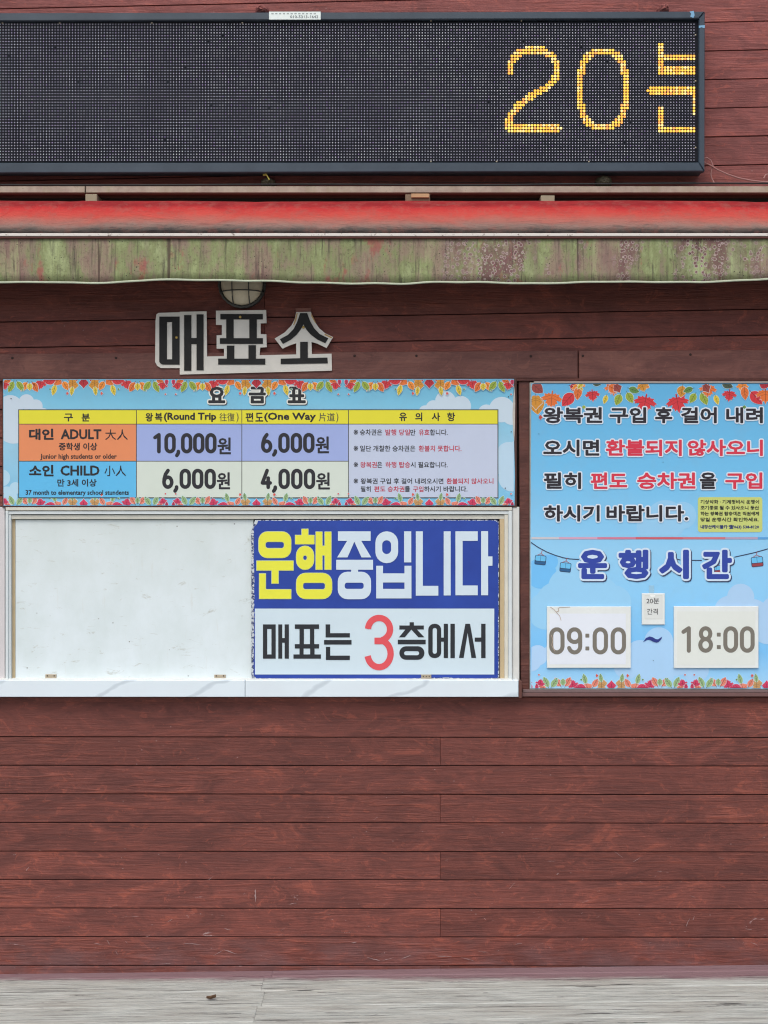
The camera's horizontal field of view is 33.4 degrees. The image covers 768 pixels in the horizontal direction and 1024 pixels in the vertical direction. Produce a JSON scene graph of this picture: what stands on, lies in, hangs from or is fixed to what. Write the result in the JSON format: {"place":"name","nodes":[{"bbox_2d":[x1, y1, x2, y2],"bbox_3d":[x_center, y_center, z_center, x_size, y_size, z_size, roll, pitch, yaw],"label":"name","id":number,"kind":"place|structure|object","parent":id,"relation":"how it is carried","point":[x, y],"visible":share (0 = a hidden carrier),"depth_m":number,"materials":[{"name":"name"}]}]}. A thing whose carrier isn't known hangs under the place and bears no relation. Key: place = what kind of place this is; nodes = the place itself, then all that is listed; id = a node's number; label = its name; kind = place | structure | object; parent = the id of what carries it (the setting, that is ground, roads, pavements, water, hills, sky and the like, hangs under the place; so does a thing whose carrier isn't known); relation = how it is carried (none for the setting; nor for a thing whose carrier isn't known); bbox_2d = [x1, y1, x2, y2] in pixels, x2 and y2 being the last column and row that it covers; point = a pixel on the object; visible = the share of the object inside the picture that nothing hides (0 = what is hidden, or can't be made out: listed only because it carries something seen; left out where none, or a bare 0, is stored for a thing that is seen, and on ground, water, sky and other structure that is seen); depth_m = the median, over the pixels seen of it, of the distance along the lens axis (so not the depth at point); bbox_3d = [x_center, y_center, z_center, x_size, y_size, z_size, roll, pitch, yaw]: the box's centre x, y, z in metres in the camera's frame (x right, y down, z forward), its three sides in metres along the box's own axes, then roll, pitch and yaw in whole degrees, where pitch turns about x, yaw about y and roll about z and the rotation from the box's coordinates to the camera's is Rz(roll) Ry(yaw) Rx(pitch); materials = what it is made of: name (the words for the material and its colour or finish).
{"place":"outdoors","nodes":[
{"label":"outdoors","id":0,"kind":"place"},
{"label":"ground","id":1,"kind":"structure","parent":0,"visible":0},
{"bbox_2d":[0,0,767,973],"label":"ticket booth","id":2,"kind":"object","parent":1,"relation":"on","point":[182,788],"visible":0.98,"depth_m":4.50,"materials":[{"name":"paint"}]},
{"bbox_2d":[6,511,8,678],"bbox_3d":[-1.317,0.292,4.484,0.009,0.593,0.037,0,0,0],"label":"window frame","id":3,"kind":"structure","parent":2,"relation":"in","point":[7,515],"depth_m":4.47,"materials":[{"name":"metal"}]},
{"bbox_2d":[9,514,12,677],"bbox_3d":[-1.309,0.299,4.487,0.008,0.581,0.030,0,0,0],"label":"window frame","id":4,"kind":"structure","parent":2,"relation":"in","point":[10,520],"depth_m":4.47,"materials":[{"name":"metal"}]},
{"bbox_2d":[218,281,265,308],"bbox_3d":[-0.497,-0.796,4.457,0.168,0.168,0.084,0,0,0],"label":"wall lamp","id":5,"kind":"object","parent":2,"relation":"attached to","point":[242,295],"visible":0.46,"depth_m":4.44,"materials":[{"name":"glass"}]},
{"bbox_2d":[155,308,332,374],"bbox_3d":[-0.490,-0.598,4.485,0.623,0.234,0.026,0,0,0],"label":"name sign","id":6,"kind":"object","parent":2,"relation":"attached to","point":[181,340],"visible":1,"depth_m":4.48,"materials":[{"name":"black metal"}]},
{"bbox_2d":[11,515,503,518],"bbox_3d":[-0.442,0.017,4.490,1.727,0.015,0.024,0,0,0],"label":"window frame","id":7,"kind":"structure","parent":2,"relation":"in","point":[12,516],"depth_m":4.48,"materials":[{"name":"white metal"}]},
{"bbox_2d":[8,511,507,513],"bbox_3d":[-0.438,0.002,4.486,1.770,0.011,0.032,0,0,0],"label":"window frame","id":8,"kind":"structure","parent":2,"relation":"in","point":[9,512],"depth_m":4.47,"materials":[{"name":"metal"}]},
{"bbox_2d":[13,514,503,521],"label":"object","id":9,"kind":"structure","parent":2,"relation":"in","point":[13,514],"depth_m":4.50,"materials":[{"name":"white metal"}]},
{"bbox_2d":[6,507,511,509],"bbox_3d":[-0.437,-0.011,4.484,1.769,0.011,0.036,0,0,0],"label":"window frame","id":10,"kind":"structure","parent":2,"relation":"in","point":[7,508],"depth_m":4.47,"materials":[{"name":"white metal"}]},
{"bbox_2d":[2,378,516,506],"bbox_3d":[-0.435,-0.242,4.474,1.800,0.452,0.017,0,0,0],"label":"price board","id":11,"kind":"object","parent":2,"relation":"on","point":[259,442],"visible":1,"depth_m":4.47,"materials":[{"name":"multicoloured plastic"}]},
{"bbox_2d":[0,4,704,185],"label":"led display","id":12,"kind":"object","parent":2,"relation":"attached to","point":[261,91],"visible":1,"depth_m":4.43,"materials":[{"name":"plastic"}]},
{"bbox_2d":[419,182,676,182],"bbox_3d":[0.529,-1.151,4.470,1.119,0.007,0.002,0,0,0],"label":"cable","id":13,"kind":"object","parent":12,"relation":"attached to","point":[519,182],"visible":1,"depth_m":4.47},
{"bbox_2d":[704,157,713,181],"bbox_3d":[1.129,-1.190,4.455,0.047,0.091,0.005,0,0,0],"label":"cable","id":14,"kind":"object","parent":12,"relation":"attached to","point":[711,168],"visible":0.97,"depth_m":4.45,"materials":[{"name":"grey plastic"}]},
{"bbox_2d":[704,162,767,182],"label":"cable","id":15,"kind":"object","parent":12,"relation":"attached to","point":[733,175],"visible":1,"depth_m":4.45,"materials":[{"name":"grey plastic"}]},
{"bbox_2d":[251,520,498,678],"bbox_3d":[-0.031,0.306,4.475,0.867,0.558,0.022,0,0,0],"label":"operating sign","id":16,"kind":"object","parent":2,"relation":"attached to","point":[374,598],"visible":1,"depth_m":4.47,"materials":[{"name":"blue plastic"}]},
{"bbox_2d":[0,186,767,284],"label":"awning","id":17,"kind":"object","parent":2,"relation":"attached to","point":[386,235],"visible":1,"depth_m":4.30,"materials":[{"name":"metal"}]},
{"bbox_2d":[0,182,767,185],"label":"cable","id":18,"kind":"object","parent":17,"relation":"on","point":[376,184],"visible":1,"depth_m":4.43,"materials":[{"name":"black plastic"}]},
{"bbox_2d":[504,514,507,677],"bbox_3d":[0.428,0.299,4.487,0.013,0.581,0.030,0,0,0],"label":"window frame","id":19,"kind":"structure","parent":2,"relation":"in","point":[505,515],"depth_m":4.47,"materials":[{"name":"white metal"}]},
{"bbox_2d":[508,511,511,678],"bbox_3d":[0.441,0.292,4.484,0.012,0.593,0.037,0,0,0],"label":"window frame","id":20,"kind":"structure","parent":2,"relation":"in","point":[509,512],"depth_m":4.47,"materials":[{"name":"metal"}]},
{"bbox_2d":[529,381,767,689],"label":"notice board","id":21,"kind":"object","parent":2,"relation":"on","point":[637,489],"visible":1,"depth_m":4.47,"materials":[{"name":"blue plastic"}]},
{"bbox_2d":[547,606,630,667],"bbox_3d":[0.715,0.437,4.464,0.293,0.214,0.007,0,0,0],"label":"time plate","id":22,"kind":"object","parent":21,"relation":"attached to","point":[588,636],"visible":1,"depth_m":4.46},
{"bbox_2d":[642,585,664,624],"bbox_3d":[0.941,0.325,4.467,0.080,0.137,0.005,0,0,0],"label":"interval plate","id":23,"kind":"object","parent":21,"relation":"attached to","point":[653,608],"visible":1,"depth_m":4.46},
{"bbox_2d":[674,606,758,667],"bbox_3d":[1.159,0.437,4.465,0.295,0.216,0.006,0,0,0],"label":"time plate","id":24,"kind":"object","parent":21,"relation":"attached to","point":[716,636],"visible":1,"depth_m":4.46,"materials":[{"name":"white plastic"}]},
{"bbox_2d":[0,965,767,1023],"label":"deck","id":25,"kind":"structure","parent":1,"relation":"on","point":[727,994],"depth_m":4.25,"materials":[{"name":"grey wood"}]},
{"bbox_2d":[206,994,215,998],"bbox_3d":[-0.572,1.603,4.230,0.032,0.015,0.016,0,0,0],"label":"dead leaf","id":26,"kind":"object","parent":25,"relation":"on","point":[211,997],"visible":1,"depth_m":4.23,"materials":[{"name":"brown plant"}]}
]}

